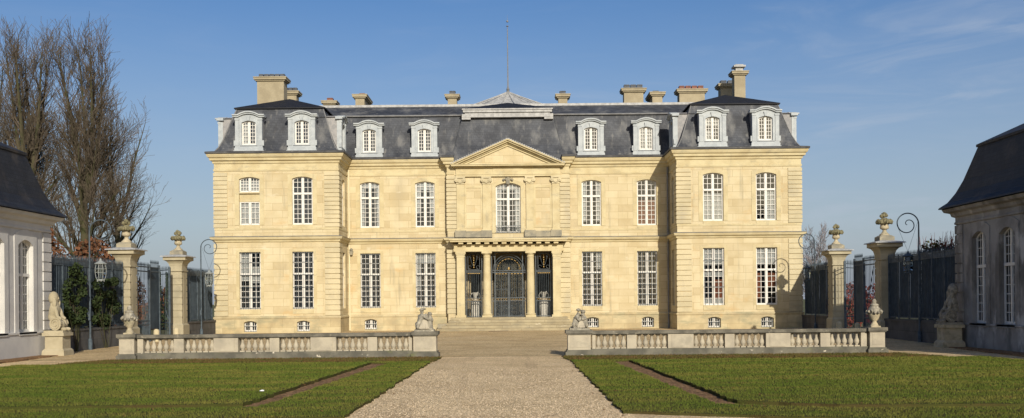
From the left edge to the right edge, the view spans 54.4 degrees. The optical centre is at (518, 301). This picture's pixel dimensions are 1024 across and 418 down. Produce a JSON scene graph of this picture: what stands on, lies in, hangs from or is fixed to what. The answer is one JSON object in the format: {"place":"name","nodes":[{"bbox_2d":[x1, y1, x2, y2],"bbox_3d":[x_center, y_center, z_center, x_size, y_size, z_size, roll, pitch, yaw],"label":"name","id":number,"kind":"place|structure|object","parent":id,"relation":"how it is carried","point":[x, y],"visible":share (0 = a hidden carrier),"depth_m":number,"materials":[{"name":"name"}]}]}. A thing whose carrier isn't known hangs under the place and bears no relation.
{"place":"outdoors","nodes":[
{"label":"outdoors","id":0,"kind":"place"},
{"bbox_2d":[0,355,57,363],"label":"soil bed","id":1,"kind":"object","parent":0,"point":[22,359],"visible":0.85,"depth_m":37.02,"materials":[{"name":"brown soil"}]},
{"bbox_2d":[0,362,370,409],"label":"lawn","id":2,"kind":"structure","parent":0,"point":[185,405],"depth_m":21.60,"materials":[{"name":"grass"}]},
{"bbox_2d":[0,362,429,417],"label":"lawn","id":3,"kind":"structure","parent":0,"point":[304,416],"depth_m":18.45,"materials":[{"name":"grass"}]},
{"bbox_2d":[54,357,441,364],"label":"grass verge","id":4,"kind":"object","parent":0,"point":[270,361],"depth_m":33.63,"materials":[{"name":"plant"}]},
{"bbox_2d":[243,364,382,406],"bbox_3d":[-10.331,2.101,25.200,12.500,0.028,15.600,-1,0,0],"label":"earth strip","id":5,"kind":"object","parent":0,"point":[311,386],"depth_m":24.14,"materials":[{"name":"brown soil"}]},
{"bbox_2d":[36,299,934,360],"bbox_3d":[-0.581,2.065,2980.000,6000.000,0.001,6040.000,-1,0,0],"label":"ground","id":6,"kind":"structure","parent":0,"point":[803,300],"depth_m":88.73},
{"bbox_2d":[0,41,27,142],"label":"bare tree","id":7,"kind":"object","parent":6,"relation":"on","point":[3,73],"visible":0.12,"depth_m":76.89,"materials":[{"name":"brown plant"}]},
{"bbox_2d":[0,17,89,242],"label":"bare tree","id":8,"kind":"object","parent":6,"relation":"on","point":[27,134],"visible":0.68,"depth_m":73.33,"materials":[{"name":"brown plant"}]},
{"bbox_2d":[50,227,69,260],"bbox_3d":[-26.038,-1.133,53.999,3.703,7.029,3.607,-1,0,0],"label":"beech bush","id":9,"kind":"object","parent":6,"relation":"on","point":[58,247],"visible":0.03,"depth_m":54.21,"materials":[{"name":"orange plant"}]},
{"bbox_2d":[50,226,70,257],"bbox_3d":[-24.299,-1.034,50.463,3.597,6.765,3.383,-1,0,0],"label":"beech bush","id":10,"kind":"object","parent":6,"relation":"on","point":[52,243],"visible":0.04,"depth_m":50.66,"materials":[{"name":"orange plant"}]},
{"bbox_2d":[30,14,151,326],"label":"bare tree","id":11,"kind":"object","parent":6,"relation":"on","point":[92,153],"visible":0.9,"depth_m":74.12,"materials":[{"name":"brown plant"}]},
{"bbox_2d":[72,236,116,327],"bbox_3d":[-21.734,-0.560,51.843,3.007,5.813,2.841,-1,0,0],"label":"beech bush","id":12,"kind":"object","parent":6,"relation":"on","point":[84,252],"visible":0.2,"depth_m":51.48,"materials":[{"name":"orange plant"}]},
{"bbox_2d":[60,93,170,325],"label":"bare tree","id":13,"kind":"object","parent":6,"relation":"on","point":[121,238],"visible":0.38,"depth_m":94.79,"materials":[{"name":"brown plant"}]},
{"bbox_2d":[138,280,145,323],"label":"dark bush","id":14,"kind":"object","parent":6,"relation":"on","point":[141,295],"visible":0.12,"depth_m":86.01,"materials":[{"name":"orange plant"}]},
{"bbox_2d":[138,287,164,329],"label":"dark bush","id":15,"kind":"object","parent":6,"relation":"on","point":[145,310],"visible":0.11,"depth_m":81.41,"materials":[{"name":"green plant"}]},
{"bbox_2d":[157,272,163,328],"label":"conifer","id":16,"kind":"object","parent":6,"relation":"on","point":[160,297],"visible":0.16,"depth_m":80.99,"materials":[{"name":"green plant"}]},
{"bbox_2d":[163,272,168,329],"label":"conifer","id":17,"kind":"object","parent":6,"relation":"on","point":[166,300],"visible":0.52,"depth_m":79.91,"materials":[{"name":"green plant"}]},
{"bbox_2d":[802,222,828,314],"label":"bare tree","id":18,"kind":"object","parent":6,"relation":"on","point":[819,248],"visible":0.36,"depth_m":94.85,"materials":[{"name":"brown plant"}]},
{"bbox_2d":[846,283,858,327],"bbox_3d":[21.000,0.320,63.999,2.685,3.081,2.083,-1,0,0],"label":"red shrub","id":19,"kind":"object","parent":6,"relation":"on","point":[850,306],"visible":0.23,"depth_m":63.59,"materials":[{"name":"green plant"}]},
{"bbox_2d":[846,283,871,326],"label":"red shrub","id":20,"kind":"object","parent":6,"relation":"on","point":[853,305],"visible":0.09,"depth_m":65.78,"materials":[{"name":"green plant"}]},
{"bbox_2d":[917,232,955,319],"bbox_3d":[20.189,-0.714,45.432,1.702,5.267,8.371,-1,0,0],"label":"clipped hedge","id":21,"kind":"object","parent":6,"relation":"on","point":[936,243],"visible":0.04,"depth_m":47.46,"materials":[{"name":"green plant"}]},
{"bbox_2d":[58,352,944,363],"bbox_3d":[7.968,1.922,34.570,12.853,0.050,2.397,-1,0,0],"label":"grass verge","id":22,"kind":"object","parent":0,"point":[708,358],"depth_m":33.53,"materials":[{"name":"plant"}]},
{"bbox_2d":[27,328,977,360],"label":"courtyard","id":23,"kind":"structure","parent":0,"point":[497,343],"depth_m":45.45,"materials":[{"name":"beige gravel"}]},
{"bbox_2d":[42,332,73,355],"bbox_3d":[-18.385,1.704,39.750,0.900,0.930,0.900,-1,0,0],"label":"pedestal","id":24,"kind":"object","parent":23,"relation":"on","point":[58,344],"visible":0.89,"depth_m":39.40,"materials":[{"name":"stone"}]},
{"bbox_2d":[43,291,71,332],"bbox_3d":[-18.360,0.416,39.750,0.844,1.645,0.768,-1,0,0],"label":"sphinx","id":25,"kind":"object","parent":24,"relation":"on","point":[58,323],"visible":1,"depth_m":39.54,"materials":[{"name":"stone"}]},
{"bbox_2d":[70,325,126,351],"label":"wall","id":26,"kind":"structure","parent":23,"relation":"on","point":[96,336],"depth_m":44.69,"materials":[{"name":"grey stone"}]},
{"bbox_2d":[50,253,123,329],"bbox_3d":[-19.113,-0.424,44.300,0.076,3.160,7.600,-1,0,0],"label":"iron fence","id":27,"kind":"object","parent":26,"relation":"on","point":[60,275],"visible":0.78,"depth_m":44.16,"materials":[{"name":"grey metal"}]},
{"bbox_2d":[61,262,88,351],"bbox_3d":[-18.884,0.248,42.439,0.491,3.965,2.357,-1,0,0],"label":"climbing shrub","id":28,"kind":"object","parent":27,"relation":"attached to","point":[74,318],"visible":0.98,"depth_m":42.35,"materials":[{"name":"green plant"}]},
{"bbox_2d":[91,276,121,347],"bbox_3d":[-18.890,0.525,45.509,0.450,3.413,3.189,-1,0,0],"label":"climbing shrub","id":29,"kind":"object","parent":27,"relation":"attached to","point":[102,320],"visible":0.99,"depth_m":45.37,"materials":[{"name":"green plant"}]},
{"bbox_2d":[88,219,110,349],"bbox_3d":[-18.382,-0.718,43.737,1.001,5.775,0.508,-1,0,-20],"label":"crook lamp","id":30,"kind":"object","parent":23,"relation":"on","point":[97,272],"visible":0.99,"depth_m":43.72,"materials":[{"name":"grey metal"}]},
{"bbox_2d":[104,242,147,333],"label":"gate pier","id":31,"kind":"structure","parent":23,"relation":"on","point":[128,254],"depth_m":48.19,"materials":[{"name":"stone"}]},
{"bbox_2d":[117,219,134,241],"bbox_3d":[-19.129,-3.463,48.603,0.784,1.158,0.825,-1,0,-40],"label":"pier urn","id":32,"kind":"object","parent":31,"relation":"on","point":[126,229],"visible":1,"depth_m":48.45,"materials":[{"name":"stone"}]},
{"bbox_2d":[136,260,160,341],"bbox_3d":[-19.101,0.001,51.075,0.100,4.350,3.850,-1,0,0],"label":"gate leaf","id":33,"kind":"object","parent":31,"relation":"attached to","point":[153,311],"visible":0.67,"depth_m":51.61,"materials":[{"name":"grey metal"}]},
{"bbox_2d":[153,329,158,341],"bbox_3d":[-18.734,1.822,51.550,0.300,0.800,0.285,-1,0,0],"label":"stone bollard","id":34,"kind":"object","parent":23,"relation":"on","point":[155,331],"visible":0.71,"depth_m":51.44,"materials":[{"name":"beige stone"}]},
{"bbox_2d":[160,266,170,334],"bbox_3d":[-19.640,0.106,55.475,1.180,4.150,1.950,-1,0,0],"label":"gate leaf","id":35,"kind":"object","parent":23,"relation":"on","point":[169,297],"visible":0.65,"depth_m":54.89,"materials":[{"name":"grey metal"}]},
{"bbox_2d":[174,327,178,333],"bbox_3d":[-18.734,1.822,54.550,0.300,0.800,0.285,-1,0,0],"label":"stone bollard","id":36,"kind":"object","parent":23,"relation":"on","point":[176,330],"visible":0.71,"depth_m":54.43,"materials":[{"name":"beige stone"}]},
{"bbox_2d":[160,250,195,333],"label":"gate pier","id":37,"kind":"structure","parent":23,"relation":"on","point":[178,261],"depth_m":55.56,"materials":[{"name":"stone"}]},
{"bbox_2d":[170,230,185,249],"bbox_3d":[-19.138,-3.463,56.010,0.821,1.157,0.791,-1,0,28],"label":"pier urn","id":38,"kind":"object","parent":37,"relation":"on","point":[178,238],"visible":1,"depth_m":55.84,"materials":[{"name":"stone"}]},
{"bbox_2d":[188,320,215,333],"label":"wall","id":39,"kind":"structure","parent":23,"relation":"on","point":[208,326],"depth_m":59.74,"materials":[{"name":"grey stone"}]},
{"bbox_2d":[186,267,212,320],"bbox_3d":[-19.113,-0.424,59.300,0.076,3.160,5.600,-1,0,0],"label":"iron fence","id":40,"kind":"object","parent":39,"relation":"on","point":[193,296],"visible":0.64,"depth_m":59.45,"materials":[{"name":"grey metal"}]},
{"bbox_2d":[200,239,216,333],"bbox_3d":[-18.383,-0.768,59.087,1.001,5.875,0.508,-1,0,-20],"label":"crook lamp","id":41,"kind":"object","parent":23,"relation":"on","point":[207,285],"visible":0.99,"depth_m":59.08,"materials":[{"name":"grey metal"}]},
{"bbox_2d":[204,20,809,333],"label":"chateau","id":42,"kind":"structure","parent":23,"relation":"on","point":[633,210],"depth_m":64.59,"materials":[{"name":"stone"}]},
{"bbox_2d":[240,177,258,191],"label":"window","id":43,"kind":"structure","parent":42,"relation":"in","point":[249,184],"depth_m":62.35,"materials":[{"name":"white paint"}]},
{"bbox_2d":[239,202,259,228],"bbox_3d":[-16.790,-5.390,62.329,1.280,1.668,0.318,-1,0,0],"label":"window","id":44,"kind":"structure","parent":42,"relation":"in","point":[249,211],"depth_m":62.37,"materials":[{"name":"white paint"}]},
{"bbox_2d":[236,249,263,313],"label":"window","id":45,"kind":"structure","parent":42,"relation":"in","point":[250,275],"depth_m":62.34,"materials":[{"name":"white paint"}]},
{"bbox_2d":[244,321,256,331],"bbox_3d":[-16.726,1.559,62.872,1.000,0.870,1.256,-1,0,0],"label":"basement window","id":46,"kind":"structure","parent":42,"relation":"in","point":[250,326],"depth_m":62.34,"materials":[{"name":"white paint"}]},
{"bbox_2d":[288,173,316,227],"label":"window","id":47,"kind":"structure","parent":42,"relation":"in","point":[305,184],"depth_m":62.34,"materials":[{"name":"white paint"}]},
{"bbox_2d":[289,249,316,313],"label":"window","id":48,"kind":"structure","parent":42,"relation":"in","point":[303,277],"depth_m":62.34,"materials":[{"name":"white paint"}]},
{"bbox_2d":[298,321,309,330],"bbox_3d":[-13.417,1.528,62.872,1.000,0.870,1.256,-1,0,0],"label":"basement window","id":49,"kind":"structure","parent":42,"relation":"in","point":[302,325],"depth_m":62.35,"materials":[{"name":"white paint"}]},
{"bbox_2d":[342,182,342,225],"bbox_3d":[-11.379,-6.325,63.950,0.100,2.994,0.896,-1,0,0],"label":"window","id":50,"kind":"structure","parent":42,"relation":"in","point":[342,182],"depth_m":64.35,"materials":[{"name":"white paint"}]},
{"bbox_2d":[356,178,383,230],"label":"window","id":51,"kind":"structure","parent":42,"relation":"in","point":[369,195],"depth_m":65.42,"materials":[{"name":"white paint"}]},
{"bbox_2d":[357,251,383,312],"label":"window","id":52,"kind":"structure","parent":42,"relation":"in","point":[370,291],"depth_m":65.41,"materials":[{"name":"white paint"}]},
{"bbox_2d":[365,319,376,328],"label":"basement window","id":53,"kind":"structure","parent":42,"relation":"in","point":[370,323],"depth_m":65.42,"materials":[{"name":"white paint"}]},
{"bbox_2d":[411,178,438,230],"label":"window","id":54,"kind":"structure","parent":42,"relation":"in","point":[425,195],"depth_m":65.42,"materials":[{"name":"white paint"}]},
{"bbox_2d":[412,250,438,311],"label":"window","id":55,"kind":"structure","parent":42,"relation":"in","point":[425,269],"depth_m":65.42,"materials":[{"name":"white paint"}]},
{"bbox_2d":[470,292,480,315],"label":"vase","id":56,"kind":"object","parent":42,"relation":"on","point":[476,302],"visible":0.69,"depth_m":65.33,"materials":[{"name":"white stone"}]},
{"bbox_2d":[492,180,524,232],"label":"window","id":57,"kind":"structure","parent":42,"relation":"in","point":[507,199],"depth_m":64.85,"materials":[{"name":"white paint"}]},
{"bbox_2d":[494,262,524,315],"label":"glazed door","id":58,"kind":"structure","parent":42,"relation":"in","point":[499,307],"depth_m":68.43,"materials":[{"name":"metal"}]},
{"bbox_2d":[539,291,548,316],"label":"vase","id":59,"kind":"object","parent":42,"relation":"on","point":[545,305],"visible":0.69,"depth_m":65.33,"materials":[{"name":"white stone"}]},
{"bbox_2d":[577,176,605,228],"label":"window","id":60,"kind":"structure","parent":42,"relation":"in","point":[591,193],"depth_m":65.42,"materials":[{"name":"white paint"}]},
{"bbox_2d":[579,249,605,310],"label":"window","id":61,"kind":"structure","parent":42,"relation":"in","point":[592,294],"depth_m":65.42,"materials":[{"name":"white paint"}]},
{"bbox_2d":[587,317,598,326],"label":"basement window","id":62,"kind":"structure","parent":42,"relation":"in","point":[592,321],"depth_m":65.44,"materials":[{"name":"white paint"}]},
{"bbox_2d":[633,176,660,228],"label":"window","id":63,"kind":"structure","parent":42,"relation":"in","point":[646,193],"depth_m":65.42,"materials":[{"name":"white paint"}]},
{"bbox_2d":[634,248,660,309],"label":"window","id":64,"kind":"structure","parent":42,"relation":"in","point":[647,272],"depth_m":65.41,"materials":[{"name":"white paint"}]},
{"bbox_2d":[642,317,653,326],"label":"basement window","id":65,"kind":"structure","parent":42,"relation":"in","point":[646,321],"depth_m":65.44,"materials":[{"name":"white paint"}]},
{"bbox_2d":[698,169,727,223],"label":"window","id":66,"kind":"structure","parent":42,"relation":"in","point":[713,187],"depth_m":62.34,"materials":[{"name":"white paint"}]},
{"bbox_2d":[700,245,727,309],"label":"window","id":67,"kind":"structure","parent":42,"relation":"in","point":[713,258],"depth_m":62.34,"materials":[{"name":"white paint"}]},
{"bbox_2d":[708,317,719,327],"bbox_3d":[12.242,1.292,62.872,1.000,0.870,1.256,-1,0,0],"label":"basement window","id":68,"kind":"structure","parent":42,"relation":"in","point":[713,322],"depth_m":62.34,"materials":[{"name":"white paint"}]},
{"bbox_2d":[751,168,780,223],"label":"window","id":69,"kind":"structure","parent":42,"relation":"in","point":[766,187],"depth_m":62.34,"materials":[{"name":"white paint"}]},
{"bbox_2d":[753,244,780,309],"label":"window","id":70,"kind":"structure","parent":42,"relation":"in","point":[766,261],"depth_m":62.34,"materials":[{"name":"white paint"}]},
{"bbox_2d":[761,316,773,326],"bbox_3d":[15.552,1.262,62.872,1.000,0.870,1.256,-1,0,0],"label":"basement window","id":71,"kind":"structure","parent":42,"relation":"in","point":[767,321],"depth_m":62.34,"materials":[{"name":"white paint"}]},
{"bbox_2d":[798,234,816,328],"bbox_3d":[17.166,-1.097,59.087,1.000,5.877,0.508,-1,0,20],"label":"crook lamp","id":72,"kind":"object","parent":23,"relation":"on","point":[808,279],"visible":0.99,"depth_m":59.08,"materials":[{"name":"grey metal"}]},
{"bbox_2d":[802,315,827,328],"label":"wall","id":73,"kind":"structure","parent":23,"relation":"on","point":[808,321],"depth_m":59.76,"materials":[{"name":"grey stone"}]},
{"bbox_2d":[805,261,828,315],"bbox_3d":[17.902,-0.765,59.300,0.076,3.160,5.600,-1,0,0],"label":"iron fence","id":74,"kind":"object","parent":73,"relation":"on","point":[822,285],"visible":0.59,"depth_m":59.28,"materials":[{"name":"black metal"}]},
{"bbox_2d":[819,244,853,327],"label":"gate pier","id":75,"kind":"structure","parent":23,"relation":"on","point":[835,255],"depth_m":55.56,"materials":[{"name":"stone"}]},
{"bbox_2d":[828,224,843,243],"bbox_3d":[17.862,-3.805,56.007,0.805,1.162,0.799,-1,0,37],"label":"pier urn","id":76,"kind":"object","parent":75,"relation":"on","point":[836,232],"visible":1,"depth_m":55.85,"materials":[{"name":"stone"}]},
{"bbox_2d":[843,260,853,327],"bbox_3d":[18.439,-0.245,55.475,1.180,4.150,1.950,-1,0,0],"label":"gate leaf","id":77,"kind":"object","parent":23,"relation":"on","point":[845,296],"visible":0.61,"depth_m":54.76,"materials":[{"name":"grey metal"}]},
{"bbox_2d":[863,235,905,326],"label":"gate pier","id":78,"kind":"structure","parent":23,"relation":"on","point":[882,247],"depth_m":48.16,"materials":[{"name":"stone"}]},
{"bbox_2d":[853,254,874,333],"bbox_3d":[17.898,-0.340,51.075,0.100,4.350,3.850,-1,0,0],"label":"gate leaf","id":79,"kind":"object","parent":78,"relation":"attached to","point":[860,264],"visible":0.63,"depth_m":51.86,"materials":[{"name":"grey metal"}]},
{"bbox_2d":[875,212,892,234],"bbox_3d":[17.879,-3.801,48.604,0.802,1.154,0.806,-1,0,-33],"label":"pier urn","id":80,"kind":"object","parent":78,"relation":"on","point":[883,222],"visible":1,"depth_m":48.44,"materials":[{"name":"stone"}]},
{"bbox_2d":[897,213,921,341],"bbox_3d":[17.167,-1.032,43.737,1.000,5.747,0.508,-1,0,20],"label":"crook lamp","id":81,"kind":"object","parent":23,"relation":"on","point":[911,265],"visible":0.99,"depth_m":43.73,"materials":[{"name":"grey metal"}]},
{"bbox_2d":[884,318,956,343],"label":"wall","id":82,"kind":"structure","parent":23,"relation":"on","point":[904,329],"depth_m":44.98,"materials":[{"name":"grey stone"}]},
{"bbox_2d":[888,245,956,319],"bbox_3d":[17.902,-0.765,44.300,0.076,3.160,7.600,-1,0,0],"label":"iron fence","id":83,"kind":"object","parent":82,"relation":"on","point":[937,274],"visible":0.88,"depth_m":44.16,"materials":[{"name":"grey metal"}]},
{"bbox_2d":[934,324,965,347],"bbox_3d":[17.213,1.377,39.750,0.900,0.930,0.900,-1,0,0],"label":"pedestal","id":84,"kind":"object","parent":23,"relation":"on","point":[948,336],"visible":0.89,"depth_m":39.40,"materials":[{"name":"stone"}]},
{"bbox_2d":[936,283,962,324],"bbox_3d":[17.165,0.090,39.750,0.844,1.645,0.768,-1,0,0],"label":"sphinx","id":85,"kind":"object","parent":84,"relation":"on","point":[947,316],"visible":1,"depth_m":39.54,"materials":[{"name":"stone"}]},
{"bbox_2d":[0,352,1023,417],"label":"gravel path","id":86,"kind":"structure","parent":0,"point":[553,364],"depth_m":22.48,"materials":[{"name":"beige gravel"}]},
{"bbox_2d":[0,142,67,359],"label":"outbuilding","id":87,"kind":"structure","parent":86,"relation":"on","point":[30,214],"depth_m":38.40,"materials":[{"name":"white paint"}]},
{"bbox_2d":[18,241,36,335],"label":"window","id":88,"kind":"structure","parent":87,"relation":"in","point":[21,248],"depth_m":38.68,"materials":[{"name":"white paint"}]},
{"bbox_2d":[116,331,439,359],"bbox_3d":[-8.656,1.630,36.100,11.578,1.000,0.800,-1,0,0],"label":"balustrade","id":89,"kind":"object","parent":86,"relation":"on","point":[230,346],"visible":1,"depth_m":35.90,"materials":[{"name":"stone"}]},
{"bbox_2d":[120,306,137,333],"bbox_3d":[-14.100,0.661,36.103,0.608,1.037,0.606,-1,0,0],"label":"stone urn","id":90,"kind":"object","parent":89,"relation":"on","point":[129,318],"visible":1,"depth_m":35.97,"materials":[{"name":"beige stone"}]},
{"bbox_2d":[414,308,434,331],"bbox_3d":[-3.399,0.663,36.099,0.720,0.858,0.550,-1,0,0],"label":"putti statue","id":91,"kind":"object","parent":89,"relation":"on","point":[424,323],"visible":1,"depth_m":35.95,"materials":[{"name":"stone"}]},
{"bbox_2d":[350,368,633,417],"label":"pebbles","id":92,"kind":"object","parent":86,"relation":"on","point":[591,405],"visible":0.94,"depth_m":19.96,"materials":[{"name":"beige gravel"}]},
{"bbox_2d":[565,327,888,355],"bbox_3d":[7.485,1.481,36.100,11.578,1.000,0.800,-1,0,0],"label":"balustrade","id":93,"kind":"object","parent":86,"relation":"on","point":[780,341],"visible":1,"depth_m":35.90,"materials":[{"name":"stone"}]},
{"bbox_2d":[569,308,589,329],"bbox_3d":[2.211,0.639,36.096,0.720,0.793,0.487,-1,0,0],"label":"putti statue","id":94,"kind":"object","parent":93,"relation":"on","point":[579,322],"visible":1,"depth_m":35.95,"materials":[{"name":"stone"}]},
{"bbox_2d":[866,299,882,326],"bbox_3d":[12.902,0.415,36.100,0.610,1.033,0.616,-1,0,0],"label":"stone urn","id":95,"kind":"object","parent":93,"relation":"on","point":[874,311],"visible":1,"depth_m":35.97,"materials":[{"name":"beige stone"}]},
{"bbox_2d":[938,123,1023,351],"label":"outbuilding","id":96,"kind":"structure","parent":86,"relation":"on","point":[984,206],"depth_m":37.40,"materials":[{"name":"white paint"}]},
{"bbox_2d":[970,232,986,326],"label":"window","id":97,"kind":"structure","parent":96,"relation":"in","point":[982,266],"depth_m":38.66,"materials":[{"name":"grey glass"}]},
{"bbox_2d":[996,228,1014,327],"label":"window","id":98,"kind":"structure","parent":96,"relation":"in","point":[1011,249],"depth_m":36.48,"materials":[{"name":"grey glass"}]},
{"bbox_2d":[0,0,1023,304],"label":"sky","id":99,"kind":"structure","parent":0,"point":[894,101],"materials":[{"name":"blue"}]},
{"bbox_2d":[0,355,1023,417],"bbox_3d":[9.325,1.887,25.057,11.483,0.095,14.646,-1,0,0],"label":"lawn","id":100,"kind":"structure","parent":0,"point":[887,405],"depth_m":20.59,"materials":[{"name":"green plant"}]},
{"bbox_2d":[22,352,1018,415],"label":"fallen leaves","id":101,"kind":"object","parent":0,"point":[572,370],"visible":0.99,"depth_m":22.68,"materials":[{"name":"orange plant"}]},
{"bbox_2d":[616,361,779,405],"bbox_3d":[9.168,1.922,25.200,12.500,0.028,15.600,-1,0,0],"label":"earth strip","id":102,"kind":"object","parent":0,"point":[689,389],"depth_m":23.49,"materials":[{"name":"brown soil"}]},
{"bbox_2d":[609,357,849,361],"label":"lawn","id":103,"kind":"structure","parent":0,"point":[647,359],"depth_m":32.54,"materials":[{"name":"plant"}]},
{"bbox_2d":[570,360,1023,417],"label":"lawn","id":104,"kind":"structure","parent":0,"point":[684,413],"depth_m":17.48,"materials":[{"name":"plant"}]},
{"bbox_2d":[949,347,1023,356],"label":"soil bed","id":105,"kind":"object","parent":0,"point":[1009,353],"visible":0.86,"depth_m":35.86,"materials":[{"name":"brown soil"}]}
]}

